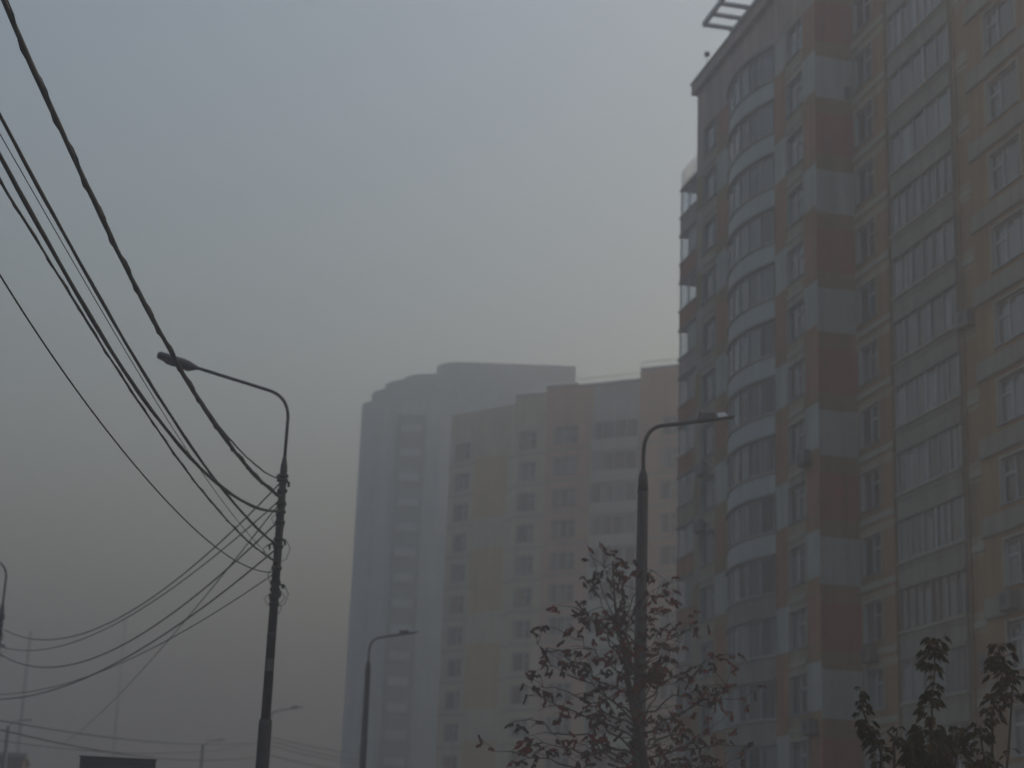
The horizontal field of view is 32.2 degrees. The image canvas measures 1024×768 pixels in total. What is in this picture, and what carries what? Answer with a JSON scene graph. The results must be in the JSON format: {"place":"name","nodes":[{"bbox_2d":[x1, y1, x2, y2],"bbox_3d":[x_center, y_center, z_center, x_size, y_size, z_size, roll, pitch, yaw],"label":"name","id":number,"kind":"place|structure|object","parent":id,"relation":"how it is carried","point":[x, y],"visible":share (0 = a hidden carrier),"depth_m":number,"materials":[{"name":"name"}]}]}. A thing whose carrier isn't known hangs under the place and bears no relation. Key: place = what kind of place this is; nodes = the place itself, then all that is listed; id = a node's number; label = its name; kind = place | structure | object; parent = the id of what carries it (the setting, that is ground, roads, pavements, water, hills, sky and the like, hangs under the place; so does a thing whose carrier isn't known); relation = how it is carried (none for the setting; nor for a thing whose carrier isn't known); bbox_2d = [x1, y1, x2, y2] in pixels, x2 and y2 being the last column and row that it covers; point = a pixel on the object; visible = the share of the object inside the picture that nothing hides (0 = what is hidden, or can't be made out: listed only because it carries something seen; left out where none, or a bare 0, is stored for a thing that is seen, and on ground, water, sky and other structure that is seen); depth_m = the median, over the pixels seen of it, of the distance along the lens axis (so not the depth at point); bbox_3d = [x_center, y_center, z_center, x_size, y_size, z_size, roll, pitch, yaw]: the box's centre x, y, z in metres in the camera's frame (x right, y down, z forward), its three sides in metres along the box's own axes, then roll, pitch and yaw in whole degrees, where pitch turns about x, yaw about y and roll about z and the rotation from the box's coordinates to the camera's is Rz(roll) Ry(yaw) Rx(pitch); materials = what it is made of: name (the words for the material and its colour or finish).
{"place":"outdoors","nodes":[
{"label":"outdoors","id":0,"kind":"place"},
{"bbox_2d":[271,755,326,767],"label":"cable","id":1,"kind":"object","parent":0,"point":[297,762],"visible":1,"depth_m":123.48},
{"bbox_2d":[272,741,358,759],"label":"cable","id":2,"kind":"object","parent":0,"point":[313,752],"visible":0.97,"depth_m":131.39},
{"bbox_2d":[272,745,358,763],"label":"cable","id":3,"kind":"object","parent":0,"point":[313,756],"visible":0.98,"depth_m":130.93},
{"bbox_2d":[272,737,359,753],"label":"cable","id":4,"kind":"object","parent":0,"point":[311,746],"visible":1,"depth_m":130.19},
{"bbox_2d":[0,0,753,767],"label":"sky","id":5,"kind":"structure","parent":0,"point":[322,205],"materials":[{"name":"grey"}]},
{"bbox_2d":[340,362,575,767],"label":"tower block","id":6,"kind":"structure","parent":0,"point":[397,582],"depth_m":194.71,"materials":[{"name":"grey concrete"}]},
{"bbox_2d":[435,358,686,767],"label":"apartment building","id":7,"kind":"structure","parent":0,"point":[542,491],"depth_m":151.46,"materials":[{"name":"orange paint"}]},
{"bbox_2d":[441,755,457,767],"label":"window","id":8,"kind":"structure","parent":7,"relation":"in","point":[449,761],"depth_m":152.48,"materials":[{"name":"grey glass"}]},
{"bbox_2d":[442,722,458,741],"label":"window","id":9,"kind":"structure","parent":7,"relation":"in","point":[451,730],"depth_m":153.16,"materials":[{"name":"grey glass"}]},
{"bbox_2d":[443,690,459,709],"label":"window","id":10,"kind":"structure","parent":7,"relation":"in","point":[452,696],"depth_m":153.91,"materials":[{"name":"grey glass"}]},
{"bbox_2d":[445,657,461,677],"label":"window","id":11,"kind":"structure","parent":7,"relation":"in","point":[454,665],"depth_m":154.66,"materials":[{"name":"grey glass"}]},
{"bbox_2d":[447,626,462,645],"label":"window","id":12,"kind":"structure","parent":7,"relation":"in","point":[455,634],"depth_m":155.38,"materials":[{"name":"grey glass"}]},
{"bbox_2d":[448,594,464,614],"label":"window","id":13,"kind":"structure","parent":7,"relation":"in","point":[456,606],"depth_m":156.14,"materials":[{"name":"grey glass"}]},
{"bbox_2d":[449,563,465,583],"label":"window","id":14,"kind":"structure","parent":7,"relation":"in","point":[458,572],"depth_m":156.86,"materials":[{"name":"grey glass"}]},
{"bbox_2d":[451,532,466,552],"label":"window","id":15,"kind":"structure","parent":7,"relation":"in","point":[459,542],"depth_m":157.63,"materials":[{"name":"grey glass"}]},
{"bbox_2d":[452,502,468,521],"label":"window","id":16,"kind":"structure","parent":7,"relation":"in","point":[461,510],"depth_m":158.36,"materials":[{"name":"grey glass"}]},
{"bbox_2d":[454,471,469,491],"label":"window","id":17,"kind":"structure","parent":7,"relation":"in","point":[462,480],"depth_m":159.10,"materials":[{"name":"grey glass"}]},
{"bbox_2d":[455,441,470,461],"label":"window","id":18,"kind":"structure","parent":7,"relation":"in","point":[463,453],"depth_m":159.84,"materials":[{"name":"grey glass"}]},
{"bbox_2d":[507,751,526,767],"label":"window","id":19,"kind":"structure","parent":7,"relation":"in","point":[510,755],"depth_m":148.19,"materials":[{"name":"grey glass"}]},
{"bbox_2d":[508,718,527,737],"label":"window","id":20,"kind":"structure","parent":7,"relation":"in","point":[521,734],"depth_m":148.84,"materials":[{"name":"grey glass"}]},
{"bbox_2d":[509,684,528,704],"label":"window","id":21,"kind":"structure","parent":7,"relation":"in","point":[516,698],"depth_m":149.61,"materials":[{"name":"grey glass"}]},
{"bbox_2d":[510,651,529,671],"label":"window","id":22,"kind":"structure","parent":7,"relation":"in","point":[521,660],"depth_m":150.34,"materials":[{"name":"grey glass"}]},
{"bbox_2d":[512,619,531,638],"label":"window","id":23,"kind":"structure","parent":7,"relation":"in","point":[522,629],"depth_m":151.08,"materials":[{"name":"grey glass"}]},
{"bbox_2d":[513,587,532,606],"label":"window","id":24,"kind":"structure","parent":7,"relation":"in","point":[523,596],"depth_m":151.82,"materials":[{"name":"grey glass"}]},
{"bbox_2d":[514,555,533,574],"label":"window","id":25,"kind":"structure","parent":7,"relation":"in","point":[523,565],"depth_m":152.56,"materials":[{"name":"grey glass"}]},
{"bbox_2d":[515,523,534,542],"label":"window","id":26,"kind":"structure","parent":7,"relation":"in","point":[524,532],"depth_m":153.32,"materials":[{"name":"grey glass"}]},
{"bbox_2d":[516,492,535,511],"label":"window","id":27,"kind":"structure","parent":7,"relation":"in","point":[526,502],"depth_m":154.06,"materials":[{"name":"grey glass"}]},
{"bbox_2d":[517,461,536,480],"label":"window","id":28,"kind":"structure","parent":7,"relation":"in","point":[527,471],"depth_m":154.81,"materials":[{"name":"grey glass"}]},
{"bbox_2d":[518,430,537,449],"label":"window","id":29,"kind":"structure","parent":7,"relation":"in","point":[528,438],"depth_m":155.53,"materials":[{"name":"grey glass"}]},
{"bbox_2d":[543,749,569,767],"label":"window","id":30,"kind":"structure","parent":7,"relation":"in","point":[562,759],"depth_m":146.50,"materials":[{"name":"grey glass"}]},
{"bbox_2d":[544,715,570,735],"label":"window","id":31,"kind":"structure","parent":7,"relation":"in","point":[564,727],"depth_m":147.25,"materials":[{"name":"grey glass"}]},
{"bbox_2d":[545,681,571,701],"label":"window","id":32,"kind":"structure","parent":7,"relation":"in","point":[558,684],"depth_m":147.94,"materials":[{"name":"grey glass"}]},
{"bbox_2d":[546,648,572,668],"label":"window","id":33,"kind":"structure","parent":7,"relation":"in","point":[553,660],"depth_m":148.84,"materials":[{"name":"grey glass"}]},
{"bbox_2d":[547,615,573,635],"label":"window","id":34,"kind":"structure","parent":7,"relation":"in","point":[559,622],"depth_m":149.55,"materials":[{"name":"grey glass"}]},
{"bbox_2d":[548,582,574,602],"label":"window","id":35,"kind":"structure","parent":7,"relation":"in","point":[560,592],"depth_m":150.23,"materials":[{"name":"grey glass"}]},
{"bbox_2d":[549,550,574,570],"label":"window","id":36,"kind":"structure","parent":7,"relation":"in","point":[560,560],"depth_m":151.00,"materials":[{"name":"grey glass"}]},
{"bbox_2d":[550,518,575,538],"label":"window","id":37,"kind":"structure","parent":7,"relation":"in","point":[563,528],"depth_m":151.74,"materials":[{"name":"grey glass"}]},
{"bbox_2d":[551,486,576,506],"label":"window","id":38,"kind":"structure","parent":7,"relation":"in","point":[568,496],"depth_m":152.45,"materials":[{"name":"grey glass"}]},
{"bbox_2d":[552,455,577,475],"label":"window","id":39,"kind":"structure","parent":7,"relation":"in","point":[568,465],"depth_m":153.21,"materials":[{"name":"grey glass"}]},
{"bbox_2d":[553,424,578,444],"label":"window","id":40,"kind":"structure","parent":7,"relation":"in","point":[568,434],"depth_m":153.98,"materials":[{"name":"grey glass"}]},
{"bbox_2d":[656,749,673,766],"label":"window","id":41,"kind":"structure","parent":7,"relation":"in","point":[672,754],"depth_m":142.04,"materials":[{"name":"grey glass"}]},
{"bbox_2d":[656,714,674,734],"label":"window","id":42,"kind":"structure","parent":7,"relation":"in","point":[672,725],"depth_m":142.83,"materials":[{"name":"grey glass"}]},
{"bbox_2d":[657,679,674,699],"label":"window","id":43,"kind":"structure","parent":7,"relation":"in","point":[666,691],"depth_m":143.53,"materials":[{"name":"grey glass"}]},
{"bbox_2d":[657,645,675,665],"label":"window","id":44,"kind":"structure","parent":7,"relation":"in","point":[672,654],"depth_m":144.23,"materials":[{"name":"grey glass"}]},
{"bbox_2d":[658,577,675,597],"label":"window","id":45,"kind":"structure","parent":7,"relation":"in","point":[672,585],"depth_m":145.82,"materials":[{"name":"grey glass"}]},
{"bbox_2d":[658,611,675,631],"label":"window","id":46,"kind":"structure","parent":7,"relation":"in","point":[664,620],"depth_m":145.08,"materials":[{"name":"grey glass"}]},
{"bbox_2d":[659,511,676,531],"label":"window","id":47,"kind":"structure","parent":7,"relation":"in","point":[668,520],"depth_m":147.32,"materials":[{"name":"grey glass"}]},
{"bbox_2d":[659,544,676,564],"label":"window","id":48,"kind":"structure","parent":7,"relation":"in","point":[668,552],"depth_m":146.53,"materials":[{"name":"grey glass"}]},
{"bbox_2d":[660,479,676,499],"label":"window","id":49,"kind":"structure","parent":7,"relation":"in","point":[669,488],"depth_m":148.05,"materials":[{"name":"grey glass"}]},
{"bbox_2d":[660,446,677,466],"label":"window","id":50,"kind":"structure","parent":7,"relation":"in","point":[669,456],"depth_m":148.81,"materials":[{"name":"grey glass"}]},
{"bbox_2d":[661,414,677,434],"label":"window","id":51,"kind":"structure","parent":7,"relation":"in","point":[664,419],"depth_m":149.53,"materials":[{"name":"grey glass"}]},
{"label":"ground","id":52,"kind":"structure","parent":0,"visible":0},
{"bbox_2d":[0,752,30,767],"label":"building","id":53,"kind":"structure","parent":52,"relation":"on","point":[18,760],"depth_m":111.53,"materials":[{"name":"concrete"}]},
{"bbox_2d":[111,616,127,756],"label":"mast","id":54,"kind":"object","parent":52,"relation":"on","point":[116,715],"visible":0.78,"depth_m":280.10,"materials":[{"name":"grey metal"}]},
{"bbox_2d":[200,739,224,767],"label":"street lamp","id":55,"kind":"object","parent":52,"relation":"on","point":[201,758],"visible":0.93,"depth_m":108.48,"materials":[{"name":"grey metal"}]},
{"bbox_2d":[157,351,289,767],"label":"street lamp","id":56,"kind":"object","parent":52,"relation":"on","point":[264,739],"visible":0.96,"depth_m":36.99,"materials":[{"name":"black metal"}]},
{"bbox_2d":[0,134,269,556],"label":"cable","id":57,"kind":"object","parent":56,"relation":"attached to","point":[110,325],"visible":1,"depth_m":25.09,"materials":[{"name":"black rubber"}]},
{"bbox_2d":[0,575,271,694],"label":"cable","id":58,"kind":"object","parent":56,"relation":"attached to","point":[156,645],"visible":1,"depth_m":43.42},
{"bbox_2d":[0,550,273,699],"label":"cable","id":59,"kind":"object","parent":56,"relation":"attached to","point":[256,565],"visible":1,"depth_m":43.68,"materials":[{"name":"black rubber"}]},
{"bbox_2d":[0,274,275,572],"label":"cable","id":60,"kind":"object","parent":56,"relation":"attached to","point":[51,354],"visible":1,"depth_m":25.05,"materials":[{"name":"black rubber"}]},
{"bbox_2d":[0,524,275,667],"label":"cable","id":61,"kind":"object","parent":56,"relation":"attached to","point":[245,552],"visible":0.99,"depth_m":43.84,"materials":[{"name":"black rubber"}]},
{"bbox_2d":[0,503,275,650],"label":"cable","id":62,"kind":"object","parent":56,"relation":"attached to","point":[156,598],"visible":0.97,"depth_m":44.41,"materials":[{"name":"black rubber"}]},
{"bbox_2d":[0,177,276,562],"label":"cable","id":63,"kind":"object","parent":56,"relation":"attached to","point":[94,332],"visible":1,"depth_m":25.23,"materials":[{"name":"black rubber"}]},
{"bbox_2d":[0,112,277,545],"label":"cable","id":64,"kind":"object","parent":56,"relation":"attached to","point":[48,205],"visible":1,"depth_m":25.08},
{"bbox_2d":[1,484,278,639],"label":"cable","id":65,"kind":"object","parent":56,"relation":"attached to","point":[162,589],"visible":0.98,"depth_m":43.97,"materials":[{"name":"black rubber"}]},
{"bbox_2d":[0,152,280,512],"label":"cable","id":66,"kind":"object","parent":56,"relation":"attached to","point":[73,287],"visible":1,"depth_m":24.78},
{"bbox_2d":[1,0,282,498],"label":"cable","id":67,"kind":"object","parent":56,"relation":"attached to","point":[57,122],"visible":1,"depth_m":25.12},
{"bbox_2d":[59,506,276,745],"bbox_3d":[-15.814,12.061,71.042,0.027,1.177,72.951,7,-16,-16],"label":"cable","id":68,"kind":"object","parent":56,"relation":"attached to","point":[183,622],"visible":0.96,"depth_m":50.41,"materials":[{"name":"black rubber"}]},
{"bbox_2d":[197,393,282,479],"bbox_3d":[-5.193,0.874,32.984,0.039,0.423,9.555,1,-16,4],"label":"cable","id":69,"kind":"object","parent":56,"relation":"attached to","point":[261,469],"visible":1,"depth_m":33.82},
{"bbox_2d":[271,705,302,717],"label":"street lamp","id":70,"kind":"object","parent":52,"relation":"on","point":[295,707],"visible":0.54,"depth_m":113.80,"materials":[{"name":"grey metal"}]},
{"bbox_2d":[359,630,417,767],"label":"street lamp","id":71,"kind":"object","parent":52,"relation":"on","point":[363,748],"visible":1,"depth_m":76.11,"materials":[{"name":"grey metal"}]},
{"bbox_2d":[476,540,766,767],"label":"red leaved tree","id":72,"kind":"object","parent":52,"relation":"on","point":[655,674],"visible":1,"depth_m":35.02,"materials":[{"name":"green plant"}]},
{"bbox_2d":[631,412,735,767],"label":"street lamp","id":73,"kind":"object","parent":52,"relation":"on","point":[642,531],"visible":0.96,"depth_m":39.09,"materials":[{"name":"black metal"}]},
{"bbox_2d":[673,0,1023,767],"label":"apartment building","id":74,"kind":"structure","parent":52,"relation":"on","point":[851,474],"depth_m":76.56,"materials":[{"name":"brick"}]},
{"bbox_2d":[697,638,714,678],"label":"window","id":75,"kind":"structure","parent":74,"relation":"in","point":[709,647],"depth_m":88.34,"materials":[{"name":"grey glass"}]},
{"bbox_2d":[698,696,713,735],"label":"window","id":76,"kind":"structure","parent":74,"relation":"in","point":[704,710],"depth_m":87.74,"materials":[{"name":"grey glass"}]},
{"bbox_2d":[698,754,713,767],"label":"window","id":77,"kind":"structure","parent":74,"relation":"in","point":[711,754],"depth_m":86.97,"materials":[{"name":"white plastic"}]},
{"bbox_2d":[698,526,714,567],"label":"window","id":78,"kind":"structure","parent":74,"relation":"in","point":[708,539],"depth_m":89.82,"materials":[{"name":"grey glass"}]},
{"bbox_2d":[698,581,714,622],"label":"window","id":79,"kind":"structure","parent":74,"relation":"in","point":[708,594],"depth_m":89.01,"materials":[{"name":"grey glass"}]},
{"bbox_2d":[699,471,714,513],"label":"window","id":80,"kind":"structure","parent":74,"relation":"in","point":[709,484],"depth_m":90.54,"materials":[{"name":"grey glass"}]},
{"bbox_2d":[699,364,715,408],"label":"window","id":81,"kind":"structure","parent":74,"relation":"in","point":[709,393],"depth_m":92.06,"materials":[{"name":"grey glass"}]},
{"bbox_2d":[699,421,715,460],"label":"window","id":82,"kind":"structure","parent":74,"relation":"in","point":[709,433],"depth_m":91.32,"materials":[{"name":"grey glass"}]},
{"bbox_2d":[700,313,715,356],"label":"window","id":83,"kind":"structure","parent":74,"relation":"in","point":[710,328],"depth_m":92.83,"materials":[{"name":"grey glass"}]},
{"bbox_2d":[700,261,716,306],"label":"window","id":84,"kind":"structure","parent":74,"relation":"in","point":[710,278],"depth_m":93.58,"materials":[{"name":"grey glass"}]},
{"bbox_2d":[701,113,716,159],"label":"window","id":85,"kind":"structure","parent":74,"relation":"in","point":[711,132],"depth_m":95.84,"materials":[{"name":"grey glass"}]},
{"bbox_2d":[701,161,716,207],"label":"window","id":86,"kind":"structure","parent":74,"relation":"in","point":[711,180],"depth_m":95.05,"materials":[{"name":"grey glass"}]},
{"bbox_2d":[701,211,716,256],"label":"window","id":87,"kind":"structure","parent":74,"relation":"in","point":[711,228],"depth_m":94.29,"materials":[{"name":"grey glass"}]},
{"bbox_2d":[784,13,802,66],"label":"window","id":88,"kind":"structure","parent":74,"relation":"in","point":[795,36],"depth_m":84.58,"materials":[{"name":"grey glass"}]},
{"bbox_2d":[784,67,802,120],"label":"window","id":89,"kind":"structure","parent":74,"relation":"in","point":[795,90],"depth_m":83.91,"materials":[{"name":"grey glass"}]},
{"bbox_2d":[785,123,803,174],"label":"window","id":90,"kind":"structure","parent":74,"relation":"in","point":[796,144],"depth_m":83.08,"materials":[{"name":"grey glass"}]},
{"bbox_2d":[785,179,803,230],"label":"window","id":91,"kind":"structure","parent":74,"relation":"in","point":[796,200],"depth_m":82.36,"materials":[{"name":"grey glass"}]},
{"bbox_2d":[785,237,804,287],"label":"window","id":92,"kind":"structure","parent":74,"relation":"in","point":[797,256],"depth_m":81.59,"materials":[{"name":"grey glass"}]},
{"bbox_2d":[785,295,804,345],"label":"window","id":93,"kind":"structure","parent":74,"relation":"in","point":[797,314],"depth_m":80.83,"materials":[{"name":"grey glass"}]},
{"bbox_2d":[786,355,805,404],"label":"window","id":94,"kind":"structure","parent":74,"relation":"in","point":[797,373],"depth_m":80.06,"materials":[{"name":"grey glass"}]},
{"bbox_2d":[786,415,805,464],"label":"window","id":95,"kind":"structure","parent":74,"relation":"in","point":[798,432],"depth_m":79.51,"materials":[{"name":"grey glass"}]},
{"bbox_2d":[787,477,806,525],"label":"window","id":96,"kind":"structure","parent":74,"relation":"in","point":[798,493],"depth_m":78.55,"materials":[{"name":"grey glass"}]},
{"bbox_2d":[787,540,806,588],"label":"window","id":97,"kind":"structure","parent":74,"relation":"in","point":[798,555],"depth_m":77.81,"materials":[{"name":"grey glass"}]},
{"bbox_2d":[787,605,807,651],"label":"window","id":98,"kind":"structure","parent":74,"relation":"in","point":[800,618],"depth_m":77.09,"materials":[{"name":"grey glass"}]},
{"bbox_2d":[788,670,808,716],"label":"window","id":99,"kind":"structure","parent":74,"relation":"in","point":[800,697],"depth_m":76.30,"materials":[{"name":"grey glass"}]},
{"bbox_2d":[789,738,808,767],"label":"window","id":100,"kind":"structure","parent":74,"relation":"in","point":[800,749],"depth_m":75.65,"materials":[{"name":"grey glass"}]},
{"bbox_2d":[851,0,870,37],"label":"window","id":101,"kind":"structure","parent":74,"relation":"in","point":[862,7],"depth_m":81.74,"materials":[{"name":"grey glass"}]},
{"bbox_2d":[852,39,872,93],"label":"window","id":102,"kind":"structure","parent":74,"relation":"in","point":[864,72],"depth_m":80.83,"materials":[{"name":"grey glass"}]},
{"bbox_2d":[853,96,873,149],"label":"window","id":103,"kind":"structure","parent":74,"relation":"in","point":[865,123],"depth_m":80.06,"materials":[{"name":"grey glass"}]},
{"bbox_2d":[854,154,874,207],"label":"window","id":104,"kind":"structure","parent":74,"relation":"in","point":[866,177],"depth_m":79.28,"materials":[{"name":"grey glass"}]},
{"bbox_2d":[855,214,875,266],"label":"window","id":105,"kind":"structure","parent":74,"relation":"in","point":[867,235],"depth_m":78.52,"materials":[{"name":"grey glass"}]},
{"bbox_2d":[856,274,876,326],"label":"window","id":106,"kind":"structure","parent":74,"relation":"in","point":[868,295],"depth_m":77.79,"materials":[{"name":"grey glass"}]},
{"bbox_2d":[857,336,878,387],"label":"window","id":107,"kind":"structure","parent":74,"relation":"in","point":[869,355],"depth_m":77.03,"materials":[{"name":"grey glass"}]},
{"bbox_2d":[858,399,879,449],"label":"window","id":108,"kind":"structure","parent":74,"relation":"in","point":[870,417],"depth_m":76.26,"materials":[{"name":"grey glass"}]},
{"bbox_2d":[859,463,880,513],"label":"window","id":109,"kind":"structure","parent":74,"relation":"in","point":[872,480],"depth_m":75.50,"materials":[{"name":"grey glass"}]},
{"bbox_2d":[860,529,882,578],"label":"window","id":110,"kind":"structure","parent":74,"relation":"in","point":[873,545],"depth_m":74.75,"materials":[{"name":"grey glass"}]},
{"bbox_2d":[861,596,883,644],"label":"window","id":111,"kind":"structure","parent":74,"relation":"in","point":[874,611],"depth_m":74.03,"materials":[{"name":"grey glass"}]},
{"bbox_2d":[863,664,884,711],"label":"window","id":112,"kind":"structure","parent":74,"relation":"in","point":[876,689],"depth_m":73.16,"materials":[{"name":"grey glass"}]},
{"bbox_2d":[864,734,886,767],"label":"window","id":113,"kind":"structure","parent":74,"relation":"in","point":[876,758],"depth_m":72.49,"materials":[{"name":"grey glass"}]},
{"bbox_2d":[981,0,1015,56],"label":"window","id":114,"kind":"structure","parent":74,"relation":"in","point":[1001,20],"depth_m":64.38,"materials":[{"name":"grey glass"}]},
{"bbox_2d":[984,55,1019,126],"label":"window","id":115,"kind":"structure","parent":74,"relation":"in","point":[1004,90],"depth_m":63.53,"materials":[{"name":"grey glass"}]},
{"bbox_2d":[987,129,1022,199],"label":"window","id":116,"kind":"structure","parent":74,"relation":"in","point":[1007,166],"depth_m":62.78,"materials":[{"name":"grey glass"}]},
{"bbox_2d":[989,204,1023,273],"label":"window","id":117,"kind":"structure","parent":74,"relation":"in","point":[1009,236],"depth_m":62.06,"materials":[{"name":"grey glass"}]},
{"bbox_2d":[992,283,1023,348],"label":"window","id":118,"kind":"structure","parent":74,"relation":"in","point":[1010,312],"depth_m":61.41,"materials":[{"name":"grey glass"}]},
{"bbox_2d":[995,364,1023,426],"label":"window","id":119,"kind":"structure","parent":74,"relation":"in","point":[1011,387],"depth_m":60.77,"materials":[{"name":"grey glass"}]},
{"bbox_2d":[998,446,1023,506],"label":"window","id":120,"kind":"structure","parent":74,"relation":"in","point":[1013,466],"depth_m":60.15,"materials":[{"name":"grey glass"}]},
{"bbox_2d":[1001,530,1023,587],"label":"window","id":121,"kind":"structure","parent":74,"relation":"in","point":[1015,546],"depth_m":59.51,"materials":[{"name":"grey glass"}]},
{"bbox_2d":[1005,615,1023,669],"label":"window","id":122,"kind":"structure","parent":74,"relation":"in","point":[1017,627],"depth_m":58.82,"materials":[{"name":"grey glass"}]},
{"bbox_2d":[1008,702,1023,757],"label":"window","id":123,"kind":"structure","parent":74,"relation":"in","point":[1018,712],"depth_m":58.17,"materials":[{"name":"grey glass"}]},
{"bbox_2d":[851,686,907,767],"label":"young tree","id":124,"kind":"object","parent":52,"relation":"on","point":[870,735],"visible":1,"depth_m":15.91,"materials":[{"name":"green plant"}]},
{"bbox_2d":[894,636,976,767],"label":"young tree","id":125,"kind":"object","parent":52,"relation":"on","point":[944,746],"visible":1,"depth_m":16.06,"materials":[{"name":"green plant"}]},
{"bbox_2d":[964,642,1023,767],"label":"young tree","id":126,"kind":"object","parent":52,"relation":"on","point":[991,663],"visible":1,"depth_m":16.27,"materials":[{"name":"green plant"}]},
{"label":"road","id":127,"kind":"structure","parent":0,"visible":0},
{"bbox_2d":[0,562,6,656],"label":"street lamp","id":128,"kind":"object","parent":127,"relation":"on","point":[2,616],"visible":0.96,"depth_m":60.36,"materials":[{"name":"grey metal"}]},
{"bbox_2d":[0,729,255,760],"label":"cable","id":129,"kind":"object","parent":128,"relation":"attached to","point":[114,752],"visible":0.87,"depth_m":74.17,"materials":[{"name":"black rubber"}]},
{"bbox_2d":[0,740,256,753],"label":"cable","id":130,"kind":"object","parent":128,"relation":"attached to","point":[118,752],"visible":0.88,"depth_m":76.00,"materials":[{"name":"black rubber"}]},
{"bbox_2d":[0,720,271,744],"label":"cable","id":131,"kind":"object","parent":128,"relation":"attached to","point":[119,738],"visible":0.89,"depth_m":75.05,"materials":[{"name":"black rubber"}]},
{"bbox_2d":[2,719,31,767],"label":"street lamp","id":132,"kind":"object","parent":127,"relation":"on","point":[4,759],"visible":0.99,"depth_m":104.03,"materials":[{"name":"grey metal"}]},
{"bbox_2d":[16,628,41,752],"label":"mast","id":133,"kind":"object","parent":127,"relation":"on","point":[22,703],"visible":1,"depth_m":214.69,"materials":[{"name":"grey metal"}]},
{"bbox_2d":[79,755,157,767],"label":"sign board","id":134,"kind":"object","parent":127,"relation":"on","point":[100,762],"visible":1,"depth_m":40.12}
]}

